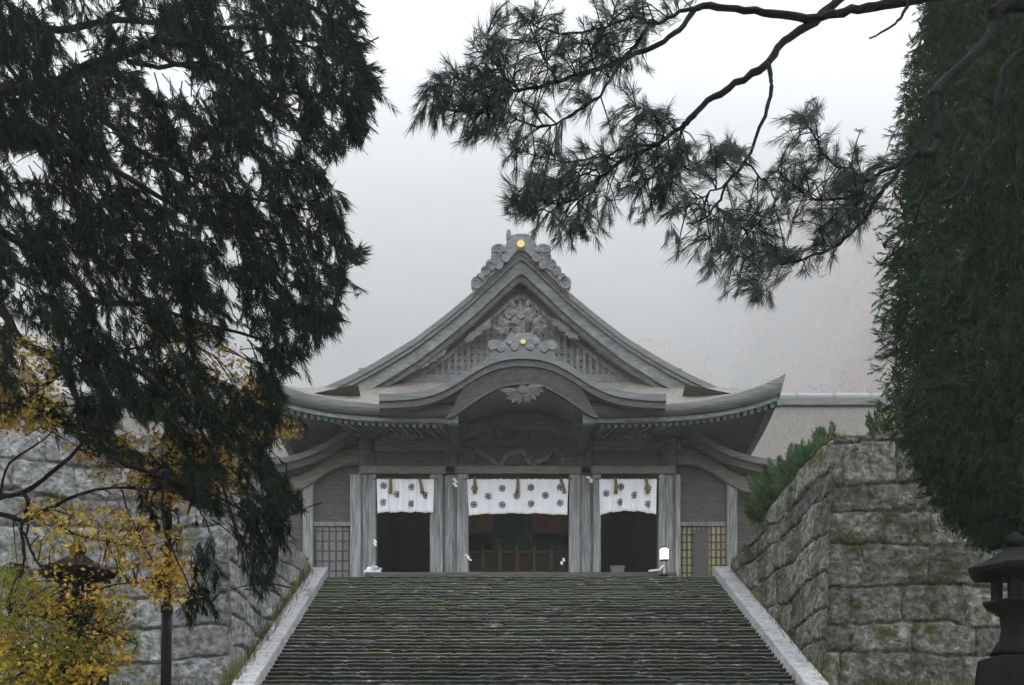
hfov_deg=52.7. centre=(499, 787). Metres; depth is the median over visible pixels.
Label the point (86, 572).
stone lantern
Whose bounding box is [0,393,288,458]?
corridor building
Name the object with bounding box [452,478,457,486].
paper streamer
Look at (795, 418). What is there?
corridor building
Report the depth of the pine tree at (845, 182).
6.54 m
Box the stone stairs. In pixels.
[232,566,828,684]
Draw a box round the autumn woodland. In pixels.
[638,186,1006,392]
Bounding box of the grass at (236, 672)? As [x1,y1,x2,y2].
[209,558,320,684]
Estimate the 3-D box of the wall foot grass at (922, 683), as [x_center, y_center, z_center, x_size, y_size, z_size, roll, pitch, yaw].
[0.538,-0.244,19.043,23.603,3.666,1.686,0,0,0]
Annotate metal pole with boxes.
[160,428,173,684]
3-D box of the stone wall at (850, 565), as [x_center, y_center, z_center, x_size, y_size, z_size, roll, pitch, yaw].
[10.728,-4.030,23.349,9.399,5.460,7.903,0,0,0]
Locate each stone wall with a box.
[0,434,310,684]
[731,435,1006,684]
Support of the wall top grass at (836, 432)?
on the stone wall at (850, 565)
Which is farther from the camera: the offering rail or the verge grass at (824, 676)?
the offering rail
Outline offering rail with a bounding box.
[469,545,567,571]
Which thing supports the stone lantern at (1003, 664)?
on the ground
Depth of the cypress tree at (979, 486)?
13.52 m
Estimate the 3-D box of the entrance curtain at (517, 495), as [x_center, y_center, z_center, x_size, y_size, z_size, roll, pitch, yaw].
[0.500,-7.770,27.582,2.911,1.012,0.175,0,0,0]
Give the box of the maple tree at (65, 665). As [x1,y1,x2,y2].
[0,320,303,684]
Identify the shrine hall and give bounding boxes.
[256,229,785,577]
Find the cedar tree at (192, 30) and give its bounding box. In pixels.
[0,0,401,633]
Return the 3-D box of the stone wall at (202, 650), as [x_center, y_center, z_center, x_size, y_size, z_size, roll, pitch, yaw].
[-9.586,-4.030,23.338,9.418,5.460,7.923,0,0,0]
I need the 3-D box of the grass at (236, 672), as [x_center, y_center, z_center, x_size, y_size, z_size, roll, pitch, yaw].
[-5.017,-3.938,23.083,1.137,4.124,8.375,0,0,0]
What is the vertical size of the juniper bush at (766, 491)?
3.042 m
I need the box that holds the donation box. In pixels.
[609,566,624,571]
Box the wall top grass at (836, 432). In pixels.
[817,426,903,445]
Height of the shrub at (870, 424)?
1.342 m
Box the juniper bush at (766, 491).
[743,420,836,534]
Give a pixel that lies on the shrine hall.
(520, 361)
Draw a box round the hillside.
[0,0,1007,392]
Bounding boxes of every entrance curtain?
[373,477,437,512]
[463,477,571,515]
[595,477,660,514]
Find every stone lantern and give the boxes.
[38,541,116,684]
[968,532,1023,684]
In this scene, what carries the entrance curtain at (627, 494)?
hanging from the shrine hall
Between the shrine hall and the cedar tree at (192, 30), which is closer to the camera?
the cedar tree at (192, 30)
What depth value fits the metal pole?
11.46 m
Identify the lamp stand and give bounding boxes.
[648,545,669,575]
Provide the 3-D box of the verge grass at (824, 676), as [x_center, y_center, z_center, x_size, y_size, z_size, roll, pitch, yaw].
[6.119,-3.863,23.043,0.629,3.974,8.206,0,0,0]
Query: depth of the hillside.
1079.19 m
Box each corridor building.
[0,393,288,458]
[751,393,966,461]
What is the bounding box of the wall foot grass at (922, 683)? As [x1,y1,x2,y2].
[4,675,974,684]
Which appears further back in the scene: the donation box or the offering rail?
the offering rail
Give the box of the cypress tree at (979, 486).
[866,0,1023,596]
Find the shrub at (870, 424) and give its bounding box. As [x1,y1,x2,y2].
[865,399,897,435]
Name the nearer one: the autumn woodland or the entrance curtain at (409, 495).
the entrance curtain at (409, 495)
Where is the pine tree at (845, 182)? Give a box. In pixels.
[403,0,1023,313]
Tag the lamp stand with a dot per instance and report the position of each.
(663, 553)
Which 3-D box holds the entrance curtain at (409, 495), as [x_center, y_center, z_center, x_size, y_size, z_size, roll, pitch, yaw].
[-2.507,-7.802,27.582,1.740,0.944,0.174,0,0,0]
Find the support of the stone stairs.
on the ground
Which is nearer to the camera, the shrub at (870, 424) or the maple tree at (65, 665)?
the maple tree at (65, 665)
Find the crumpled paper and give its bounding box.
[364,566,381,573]
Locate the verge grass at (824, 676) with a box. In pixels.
[728,567,840,684]

